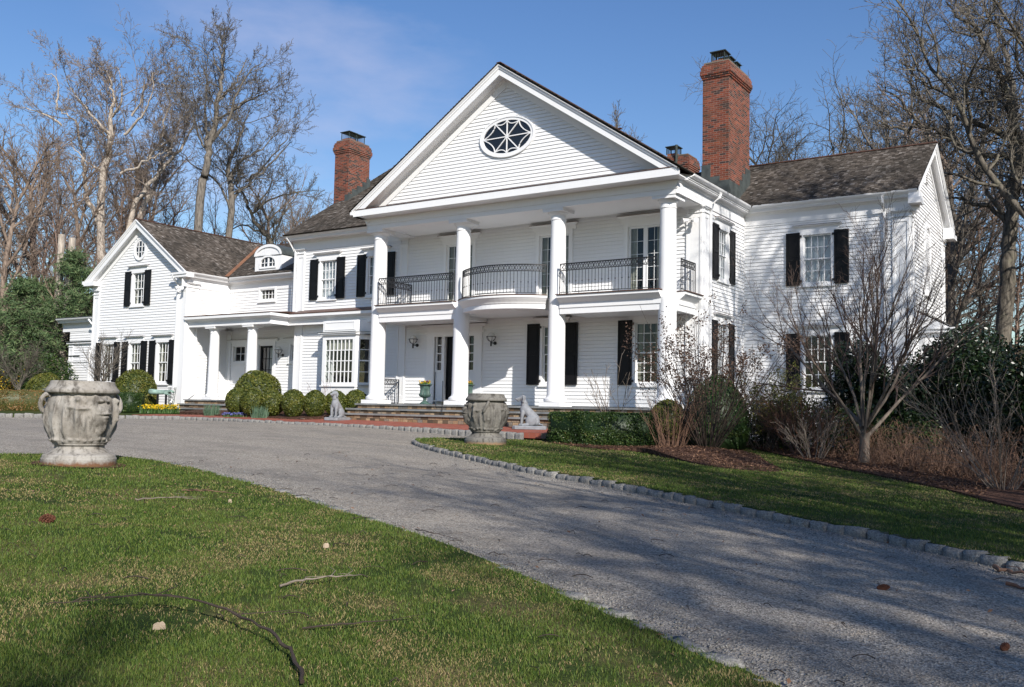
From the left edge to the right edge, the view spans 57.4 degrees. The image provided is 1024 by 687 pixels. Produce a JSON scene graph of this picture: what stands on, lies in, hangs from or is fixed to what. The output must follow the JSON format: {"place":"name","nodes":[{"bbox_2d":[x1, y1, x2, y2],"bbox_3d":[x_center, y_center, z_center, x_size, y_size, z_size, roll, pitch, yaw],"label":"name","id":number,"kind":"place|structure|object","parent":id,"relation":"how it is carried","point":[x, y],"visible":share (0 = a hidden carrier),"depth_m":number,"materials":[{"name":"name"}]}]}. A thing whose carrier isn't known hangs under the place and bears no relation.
{"place":"outdoors","nodes":[
{"label":"outdoors","id":0,"kind":"place"},
{"bbox_2d":[0,411,179,418],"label":"lawn","id":1,"kind":"structure","parent":0,"point":[121,413],"depth_m":36.32,"materials":[{"name":"green plant"}]},
{"bbox_2d":[0,389,48,410],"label":"box hedge","id":2,"kind":"object","parent":1,"relation":"on","point":[19,400],"visible":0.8,"depth_m":38.61,"materials":[{"name":"green plant"}]},
{"bbox_2d":[0,339,49,389],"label":"young tree","id":3,"kind":"object","parent":1,"relation":"on","point":[26,371],"visible":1,"depth_m":41.66,"materials":[{"name":"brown plant"}]},
{"bbox_2d":[0,352,78,389],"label":"laurel thicket","id":4,"kind":"object","parent":1,"relation":"on","point":[54,362],"visible":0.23,"depth_m":44.41,"materials":[{"name":"green plant"}]},
{"bbox_2d":[24,372,59,390],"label":"dome shrub","id":5,"kind":"object","parent":1,"relation":"on","point":[41,381],"visible":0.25,"depth_m":40.34,"materials":[{"name":"green plant"}]},
{"bbox_2d":[75,328,134,380],"bbox_3d":[-16.935,1.227,38.853,2.183,3.849,2.298,-2,-5,34],"label":"young tree","id":6,"kind":"object","parent":1,"relation":"on","point":[105,375],"visible":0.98,"depth_m":38.66,"materials":[{"name":"grey plant"}]},
{"bbox_2d":[118,392,144,411],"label":"box hedge","id":7,"kind":"object","parent":1,"relation":"on","point":[132,401],"visible":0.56,"depth_m":37.07,"materials":[{"name":"green plant"}]},
{"bbox_2d":[115,369,156,407],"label":"dome shrub","id":8,"kind":"object","parent":1,"relation":"on","point":[138,381],"visible":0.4,"depth_m":38.43,"materials":[{"name":"green plant"}]},
{"bbox_2d":[138,404,179,412],"bbox_3d":[-13.905,2.559,36.867,1.454,0.389,0.764,1,-4,0],"label":"daffodil bed","id":9,"kind":"object","parent":1,"relation":"on","point":[161,408],"visible":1,"depth_m":36.67,"materials":[{"name":"yellow plant"}]},
{"bbox_2d":[140,414,548,438],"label":"brick walk","id":10,"kind":"structure","parent":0,"point":[534,433],"depth_m":30.09,"materials":[{"name":"red brick"}]},
{"bbox_2d":[324,391,349,419],"bbox_3d":[-6.019,2.143,32.290,0.540,1.008,1.000,0,-4,22],"label":"dog statue","id":11,"kind":"object","parent":10,"relation":"on","point":[337,411],"visible":1,"depth_m":32.07,"materials":[{"name":"white stone"}]},
{"bbox_2d":[512,395,546,429],"bbox_3d":[0.527,2.032,27.709,1.000,1.008,0.540,1,-4,6],"label":"dog statue","id":12,"kind":"object","parent":10,"relation":"on","point":[532,420],"visible":1,"depth_m":27.57,"materials":[{"name":"white stone"}]},
{"bbox_2d":[0,452,780,686],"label":"lawn","id":13,"kind":"structure","parent":0,"point":[460,593],"depth_m":5.89,"materials":[{"name":"green plant"}]},
{"bbox_2d":[30,461,125,467],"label":"bare soil","id":14,"kind":"structure","parent":13,"relation":"on","point":[118,465],"depth_m":13.23,"materials":[{"name":"brown soil"}]},
{"bbox_2d":[38,380,122,466],"bbox_3d":[-6.243,1.153,13.553,1.092,1.211,1.032,1,-4,1],"label":"stone urn","id":15,"kind":"object","parent":14,"relation":"on","point":[80,420],"visible":1,"depth_m":13.20,"materials":[{"name":"grey stone"}]},
{"bbox_2d":[46,582,304,683],"bbox_3d":[-1.690,1.551,5.271,2.128,0.205,0.794,-2,-5,34],"label":"fallen branch","id":16,"kind":"object","parent":13,"relation":"on","point":[293,657],"visible":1,"depth_m":5.36,"materials":[{"name":"brown wood"}]},
{"bbox_2d":[0,417,1023,686],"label":"driveway","id":17,"kind":"structure","parent":0,"point":[900,625],"depth_m":8.79,"materials":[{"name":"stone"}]},
{"bbox_2d":[0,413,523,439],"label":"granite kerb","id":18,"kind":"structure","parent":17,"relation":"on","point":[506,435],"depth_m":30.05,"materials":[{"name":"grey stone"}]},
{"bbox_2d":[170,463,786,686],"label":"granite edging","id":19,"kind":"object","parent":17,"relation":"on","point":[718,655],"visible":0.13,"depth_m":6.12,"materials":[{"name":"grey stone"}]},
{"bbox_2d":[2,456,1015,684],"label":"dead leaves","id":20,"kind":"object","parent":17,"relation":"on","point":[789,680],"visible":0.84,"depth_m":9.02,"materials":[{"name":"brown plant"}]},
{"bbox_2d":[5,452,1013,685],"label":"twig litter","id":21,"kind":"object","parent":17,"relation":"on","point":[427,561],"visible":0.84,"depth_m":8.00,"materials":[{"name":"brown wood"}]},
{"bbox_2d":[411,439,1023,573],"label":"granite kerb","id":22,"kind":"structure","parent":17,"relation":"on","point":[980,557],"depth_m":11.67,"materials":[{"name":"grey stone"}]},
{"bbox_2d":[0,0,1023,345],"label":"sky","id":23,"kind":"structure","parent":0,"point":[385,72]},
{"bbox_2d":[7,296,1023,559],"bbox_3d":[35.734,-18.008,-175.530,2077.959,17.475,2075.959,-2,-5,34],"label":"ground","id":24,"kind":"structure","parent":0,"point":[525,466],"depth_m":86.23,"materials":[{"name":"green soil"}]},
{"bbox_2d":[0,295,32,386],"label":"white pine","id":25,"kind":"object","parent":24,"relation":"on","point":[11,349],"visible":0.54,"depth_m":44.41,"materials":[{"name":"green plant"}]},
{"bbox_2d":[0,272,69,381],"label":"white pine","id":26,"kind":"object","parent":24,"relation":"on","point":[22,288],"visible":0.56,"depth_m":47.46,"materials":[{"name":"green plant"}]},
{"bbox_2d":[0,160,90,370],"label":"bare tree","id":27,"kind":"object","parent":24,"relation":"on","point":[43,269],"visible":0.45,"depth_m":53.13,"materials":[{"name":"brown plant"}]},
{"bbox_2d":[0,186,92,349],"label":"bare tree","id":28,"kind":"object","parent":24,"relation":"on","point":[56,232],"visible":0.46,"depth_m":50.33,"materials":[{"name":"brown plant"}]},
{"bbox_2d":[3,246,96,380],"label":"white pine","id":29,"kind":"object","parent":24,"relation":"on","point":[75,269],"visible":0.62,"depth_m":46.81,"materials":[{"name":"green plant"}]},
{"bbox_2d":[0,105,101,345],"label":"bare tree","id":30,"kind":"object","parent":24,"relation":"on","point":[6,246],"visible":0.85,"depth_m":51.90,"materials":[{"name":"brown plant"}]},
{"bbox_2d":[0,115,109,351],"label":"bare tree","id":31,"kind":"object","parent":24,"relation":"on","point":[3,207],"visible":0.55,"depth_m":55.53,"materials":[{"name":"brown plant"}]},
{"bbox_2d":[51,234,64,374],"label":"cut trunk","id":32,"kind":"object","parent":24,"relation":"on","point":[61,243],"visible":0.28,"depth_m":48.35,"materials":[{"name":"brown plant"}]},
{"bbox_2d":[59,238,75,378],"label":"cut trunk","id":33,"kind":"object","parent":24,"relation":"on","point":[72,242],"visible":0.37,"depth_m":47.57,"materials":[{"name":"brown plant"}]},
{"bbox_2d":[12,110,141,352],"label":"bare tree","id":34,"kind":"object","parent":24,"relation":"on","point":[96,184],"visible":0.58,"depth_m":63.09,"materials":[{"name":"brown plant"}]},
{"bbox_2d":[75,184,131,292],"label":"bare tree","id":35,"kind":"object","parent":24,"relation":"on","point":[108,244],"visible":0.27,"depth_m":58.38,"materials":[{"name":"brown plant"}]},
{"bbox_2d":[0,5,220,264],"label":"bare tree","id":36,"kind":"object","parent":24,"relation":"on","point":[162,135],"visible":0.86,"depth_m":63.24,"materials":[{"name":"grey plant"}]},
{"bbox_2d":[51,120,187,265],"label":"bare tree","id":37,"kind":"object","parent":24,"relation":"on","point":[131,199],"visible":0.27,"depth_m":68.93,"materials":[{"name":"brown plant"}]},
{"bbox_2d":[106,128,201,247],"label":"bare tree","id":38,"kind":"object","parent":24,"relation":"on","point":[166,206],"visible":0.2,"depth_m":77.57,"materials":[{"name":"brown plant"}]},
{"bbox_2d":[150,153,194,227],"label":"bare tree","id":39,"kind":"object","parent":24,"relation":"on","point":[174,216],"visible":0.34,"depth_m":71.33,"materials":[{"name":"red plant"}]},
{"bbox_2d":[178,168,260,240],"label":"bare tree","id":40,"kind":"object","parent":24,"relation":"on","point":[212,222],"visible":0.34,"depth_m":70.60,"materials":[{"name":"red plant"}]},
{"bbox_2d":[149,1,301,231],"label":"bare tree","id":41,"kind":"object","parent":24,"relation":"on","point":[211,136],"visible":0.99,"depth_m":60.95,"materials":[{"name":"brown plant"}]},
{"bbox_2d":[149,61,319,237],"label":"bare tree","id":42,"kind":"object","parent":24,"relation":"on","point":[232,196],"visible":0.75,"depth_m":66.79,"materials":[{"name":"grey plant"}]},
{"bbox_2d":[180,409,345,422],"bbox_3d":[-9.031,2.764,35.836,8.200,0.488,4.100,-2,-5,34],"label":"mulch bed","id":43,"kind":"object","parent":24,"relation":"on","point":[282,415],"visible":0.2,"depth_m":33.95,"materials":[{"name":"brown soil"}]},
{"bbox_2d":[225,387,245,413],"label":"ball shrub","id":44,"kind":"object","parent":43,"relation":"on","point":[232,400],"visible":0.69,"depth_m":33.95,"materials":[{"name":"green plant"}]},
{"bbox_2d":[240,388,262,415],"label":"ball shrub","id":45,"kind":"object","parent":43,"relation":"on","point":[249,399],"visible":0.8,"depth_m":33.58,"materials":[{"name":"green plant"}]},
{"bbox_2d":[234,370,281,392],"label":"dome shrub","id":46,"kind":"object","parent":43,"relation":"on","point":[263,381],"visible":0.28,"depth_m":34.94,"materials":[{"name":"green plant"}]},
{"bbox_2d":[260,389,282,415],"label":"ball shrub","id":47,"kind":"object","parent":43,"relation":"on","point":[271,398],"visible":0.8,"depth_m":33.49,"materials":[{"name":"green plant"}]},
{"bbox_2d":[280,389,303,416],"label":"ball shrub","id":48,"kind":"object","parent":43,"relation":"on","point":[291,400],"visible":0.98,"depth_m":33.09,"materials":[{"name":"green plant"}]},
{"bbox_2d":[303,389,327,415],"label":"ball shrub","id":49,"kind":"object","parent":43,"relation":"on","point":[315,402],"visible":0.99,"depth_m":33.07,"materials":[{"name":"green plant"}]},
{"bbox_2d":[223,166,315,243],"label":"bare tree","id":50,"kind":"object","parent":24,"relation":"on","point":[262,209],"visible":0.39,"depth_m":76.83,"materials":[{"name":"brown plant"}]},
{"bbox_2d":[211,136,333,243],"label":"bare tree","id":51,"kind":"object","parent":24,"relation":"on","point":[273,235],"visible":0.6,"depth_m":70.16,"materials":[{"name":"brown plant"}]},
{"bbox_2d":[55,49,964,451],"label":"white house","id":52,"kind":"structure","parent":24,"relation":"on","point":[551,239],"depth_m":31.80,"materials":[{"name":"paint"}]},
{"bbox_2d":[123,335,145,369],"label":"window","id":53,"kind":"structure","parent":52,"relation":"in","point":[133,360],"depth_m":42.12,"materials":[{"name":"white paint"}]},
{"bbox_2d":[127,264,148,307],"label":"window","id":54,"kind":"structure","parent":52,"relation":"in","point":[137,280],"depth_m":42.35,"materials":[{"name":"white paint"}]},
{"bbox_2d":[151,334,173,384],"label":"window","id":55,"kind":"structure","parent":52,"relation":"in","point":[161,349],"depth_m":41.01,"materials":[{"name":"white paint"}]},
{"bbox_2d":[227,339,264,368],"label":"window","id":56,"kind":"structure","parent":52,"relation":"in","point":[238,356],"depth_m":41.62,"materials":[{"name":"white paint"}]},
{"bbox_2d":[260,346,272,374],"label":"porch door","id":57,"kind":"structure","parent":52,"relation":"in","point":[268,349],"depth_m":40.72,"materials":[{"name":"black paint"}]},
{"bbox_2d":[257,338,279,375],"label":"porch doorway","id":58,"kind":"structure","parent":52,"relation":"in","point":[267,340],"depth_m":40.35,"materials":[{"name":"white paint"}]},
{"bbox_2d":[313,251,342,301],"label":"window","id":59,"kind":"structure","parent":52,"relation":"in","point":[326,291],"depth_m":37.84,"materials":[{"name":"white paint"}]},
{"bbox_2d":[317,320,370,394],"bbox_3d":[-6.263,0.747,36.139,2.726,3.260,0.895,-2,-5,34],"label":"bay window","id":60,"kind":"structure","parent":52,"relation":"in","point":[346,343],"depth_m":36.14,"materials":[{"name":"white paint"}]},
{"bbox_2d":[360,245,391,297],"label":"window","id":61,"kind":"structure","parent":52,"relation":"in","point":[369,252],"depth_m":36.49,"materials":[{"name":"white paint"}]},
{"bbox_2d":[446,337,452,399],"bbox_3d":[-2.021,0.899,33.956,0.900,2.300,0.135,-2,-5,34],"label":"front door","id":62,"kind":"structure","parent":52,"relation":"in","point":[450,339],"depth_m":34.14,"materials":[{"name":"black paint"}]},
{"bbox_2d":[421,323,486,403],"bbox_3d":[-2.078,0.765,33.876,2.884,2.932,0.550,-2,-5,34],"label":"front doorway","id":63,"kind":"structure","parent":52,"relation":"in","point":[436,360],"depth_m":34.14,"materials":[{"name":"white paint"}]},
{"bbox_2d":[437,232,480,300],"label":"french door","id":64,"kind":"structure","parent":52,"relation":"in","point":[449,241],"depth_m":34.33,"materials":[{"name":"white paint"}]},
{"bbox_2d":[480,115,534,157],"bbox_3d":[-0.166,-6.804,30.770,2.160,1.380,0.075,-2,-5,34],"label":"oval window","id":65,"kind":"structure","parent":52,"relation":"in","point":[506,136],"depth_m":30.75,"materials":[{"name":"white paint"}]},
{"bbox_2d":[533,316,570,386],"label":"window","id":66,"kind":"structure","parent":52,"relation":"in","point":[543,321],"depth_m":31.81,"materials":[{"name":"white paint"}]},
{"bbox_2d":[529,221,578,297],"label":"french door","id":67,"kind":"structure","parent":52,"relation":"in","point":[543,232],"depth_m":32.10,"materials":[{"name":"white paint"}]},
{"bbox_2d":[617,212,659,289],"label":"french door","id":68,"kind":"structure","parent":52,"relation":"in","point":[641,231],"depth_m":30.28,"materials":[{"name":"white paint"}]},
{"bbox_2d":[628,315,657,386],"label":"window","id":69,"kind":"structure","parent":52,"relation":"in","point":[640,326],"depth_m":29.91,"materials":[{"name":"white paint"}]},
{"bbox_2d":[713,313,733,378],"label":"window","id":70,"kind":"structure","parent":52,"relation":"in","point":[718,316],"depth_m":30.28,"materials":[{"name":"white paint"}]},
{"bbox_2d":[714,216,735,285],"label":"window","id":71,"kind":"structure","parent":52,"relation":"in","point":[725,225],"depth_m":30.56,"materials":[{"name":"white paint"}]},
{"bbox_2d":[792,221,841,287],"bbox_3d":[9.978,-2.873,30.573,1.564,2.047,0.320,-2,-5,34],"label":"window","id":72,"kind":"structure","parent":52,"relation":"in","point":[814,236],"depth_m":30.67,"materials":[{"name":"white paint"}]},
{"bbox_2d":[792,325,841,391],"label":"window","id":73,"kind":"structure","parent":52,"relation":"in","point":[833,328],"depth_m":30.60,"materials":[{"name":"white paint"}]},
{"bbox_2d":[749,81,828,164],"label":"bare tree","id":74,"kind":"object","parent":24,"relation":"on","point":[788,143],"visible":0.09,"depth_m":60.82,"materials":[{"name":"brown plant"}]},
{"bbox_2d":[686,51,938,166],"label":"bare tree","id":75,"kind":"object","parent":24,"relation":"on","point":[789,153],"visible":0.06,"depth_m":57.84,"materials":[{"name":"brown plant"}]},
{"bbox_2d":[796,39,1023,342],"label":"bare tree","id":76,"kind":"object","parent":24,"relation":"on","point":[843,134],"visible":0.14,"depth_m":57.63,"materials":[{"name":"brown plant"}]},
{"bbox_2d":[829,50,1002,309],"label":"bare tree","id":77,"kind":"object","parent":24,"relation":"on","point":[848,109],"visible":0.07,"depth_m":53.88,"materials":[{"name":"brown plant"}]},
{"bbox_2d":[839,0,1023,371],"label":"bare oak","id":78,"kind":"object","parent":24,"relation":"on","point":[1008,258],"visible":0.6,"depth_m":38.79,"materials":[{"name":"brown plant"}]},
{"bbox_2d":[852,0,1023,241],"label":"bare tree","id":79,"kind":"object","parent":24,"relation":"on","point":[1003,191],"visible":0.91,"depth_m":35.14,"materials":[{"name":"brown plant"}]},
{"bbox_2d":[856,51,1023,329],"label":"bare tree","id":80,"kind":"object","parent":24,"relation":"on","point":[950,184],"visible":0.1,"depth_m":51.74,"materials":[{"name":"brown plant"}]},
{"bbox_2d":[898,73,1023,352],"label":"bare tree","id":81,"kind":"object","parent":24,"relation":"on","point":[970,189],"visible":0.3,"depth_m":44.59,"materials":[{"name":"brown plant"}]},
{"bbox_2d":[945,150,1023,342],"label":"bare tree","id":82,"kind":"object","parent":24,"relation":"on","point":[978,251],"visible":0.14,"depth_m":46.99,"materials":[{"name":"brown plant"}]},
{"bbox_2d":[957,163,1023,380],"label":"bare tree","id":83,"kind":"object","parent":24,"relation":"on","point":[1017,326],"visible":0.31,"depth_m":44.16,"materials":[{"name":"brown plant"}]},
{"bbox_2d":[415,437,1023,562],"bbox_3d":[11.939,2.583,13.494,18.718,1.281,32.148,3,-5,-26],"label":"lawn","id":84,"kind":"structure","parent":0,"point":[602,454],"depth_m":14.49,"materials":[{"name":"green plant"}]},
{"bbox_2d":[462,393,509,444],"bbox_3d":[-0.628,1.814,22.489,1.032,1.211,1.092,-2,-6,42],"label":"stone urn","id":85,"kind":"object","parent":84,"relation":"on","point":[485,416],"visible":1,"depth_m":22.12,"materials":[{"name":"grey stone"}]},
{"bbox_2d":[545,440,781,471],"bbox_3d":[3.234,2.648,22.428,5.282,0.426,7.769,1,-4,7],"label":"mulch bed","id":86,"kind":"object","parent":84,"relation":"on","point":[657,452],"visible":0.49,"depth_m":20.85,"materials":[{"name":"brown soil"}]},
{"bbox_2d":[543,409,659,448],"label":"box hedge","id":87,"kind":"object","parent":86,"relation":"on","point":[611,428],"visible":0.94,"depth_m":23.79,"materials":[{"name":"green plant"}]},
{"bbox_2d":[583,350,643,411],"bbox_3d":[2.640,1.447,25.198,1.265,2.475,2.431,3,-5,-24],"label":"twiggy magnolia","id":88,"kind":"object","parent":86,"relation":"on","point":[603,406],"visible":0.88,"depth_m":25.60,"materials":[{"name":"brown plant"}]},
{"bbox_2d":[649,399,685,440],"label":"ball shrub","id":89,"kind":"object","parent":86,"relation":"on","point":[666,402],"visible":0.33,"depth_m":25.97,"materials":[{"name":"green plant"}]},
{"bbox_2d":[634,385,707,445],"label":"cane shrub","id":90,"kind":"object","parent":86,"relation":"on","point":[679,442],"visible":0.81,"depth_m":22.33,"materials":[{"name":"brown plant"}]},
{"bbox_2d":[620,289,821,447],"bbox_3d":[4.852,0.593,22.429,4.811,4.021,4.436,-2,-5,34],"label":"hydrangea shrub","id":91,"kind":"object","parent":86,"relation":"on","point":[703,439],"visible":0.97,"depth_m":22.30,"materials":[{"name":"brown plant"}]},
{"bbox_2d":[684,374,750,449],"bbox_3d":[5.694,1.897,25.840,1.880,2.137,1.914,2,-4,-6],"label":"dome shrub","id":92,"kind":"object","parent":84,"relation":"on","point":[737,437],"visible":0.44,"depth_m":25.19,"materials":[{"name":"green plant"}]},
{"bbox_2d":[737,366,849,451],"bbox_3d":[7.388,1.843,25.708,3.402,2.328,3.368,4,-5,-36],"label":"brown shrub","id":93,"kind":"object","parent":84,"relation":"on","point":[773,436],"visible":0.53,"depth_m":25.32,"materials":[{"name":"brown plant"}]},
{"bbox_2d":[748,378,853,454],"bbox_3d":[7.553,1.883,24.372,2.816,2.135,2.728,-2,-5,34],"label":"brown shrub","id":94,"kind":"object","parent":84,"relation":"on","point":[809,422],"visible":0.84,"depth_m":24.47,"materials":[{"name":"brown plant"}]},
{"bbox_2d":[770,404,851,458],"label":"pale shrub","id":95,"kind":"object","parent":84,"relation":"on","point":[801,437],"visible":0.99,"depth_m":23.05,"materials":[{"name":"brown plant"}]},
{"bbox_2d":[746,441,1023,510],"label":"mulch bed","id":96,"kind":"object","parent":84,"relation":"on","point":[1012,498],"visible":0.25,"depth_m":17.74,"materials":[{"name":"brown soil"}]},
{"bbox_2d":[717,360,823,449],"bbox_3d":[7.212,1.754,26.602,3.031,2.562,3.138,0,-4,21],"label":"spring shrub","id":97,"kind":"object","parent":96,"relation":"on","point":[793,395],"visible":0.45,"depth_m":26.05,"materials":[{"name":"brown plant"}]},
{"bbox_2d":[746,393,945,456],"bbox_3d":[8.865,2.242,25.933,6.058,1.933,1.979,-2,-5,41],"label":"dry shrub","id":98,"kind":"object","parent":96,"relation":"on","point":[873,423],"visible":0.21,"depth_m":25.33,"materials":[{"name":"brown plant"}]},
{"bbox_2d":[820,336,922,451],"bbox_3d":[10.417,1.585,26.943,3.006,3.566,2.249,-2,-5,34],"label":"bare shrub","id":99,"kind":"object","parent":96,"relation":"on","point":[844,393],"visible":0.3,"depth_m":26.70,"materials":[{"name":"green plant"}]},
{"bbox_2d":[730,191,1022,462],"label":"bare maple","id":100,"kind":"object","parent":96,"relation":"on","point":[862,420],"visible":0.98,"depth_m":22.27,"materials":[{"name":"brown plant"}]},
{"bbox_2d":[806,413,1023,489],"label":"dry brush","id":101,"kind":"object","parent":96,"relation":"on","point":[897,456],"visible":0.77,"depth_m":20.93,"materials":[{"name":"brown plant"}]},
{"bbox_2d":[818,425,1023,484],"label":"leaf litter bank","id":102,"kind":"structure","parent":96,"relation":"on","point":[930,470],"depth_m":21.20,"materials":[{"name":"brown plant"}]},
{"bbox_2d":[859,332,1023,489],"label":"arching shrub","id":103,"kind":"object","parent":96,"relation":"on","point":[999,437],"visible":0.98,"depth_m":16.97,"materials":[{"name":"brown plant"}]},
{"bbox_2d":[875,318,1022,459],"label":"holly shrub","id":104,"kind":"object","parent":96,"relation":"on","point":[973,364],"visible":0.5,"depth_m":25.60,"materials":[{"name":"green plant"}]},
{"bbox_2d":[959,329,1023,466],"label":"holly shrub","id":105,"kind":"object","parent":96,"relation":"on","point":[1017,369],"visible":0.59,"depth_m":23.86,"materials":[{"name":"green plant"}]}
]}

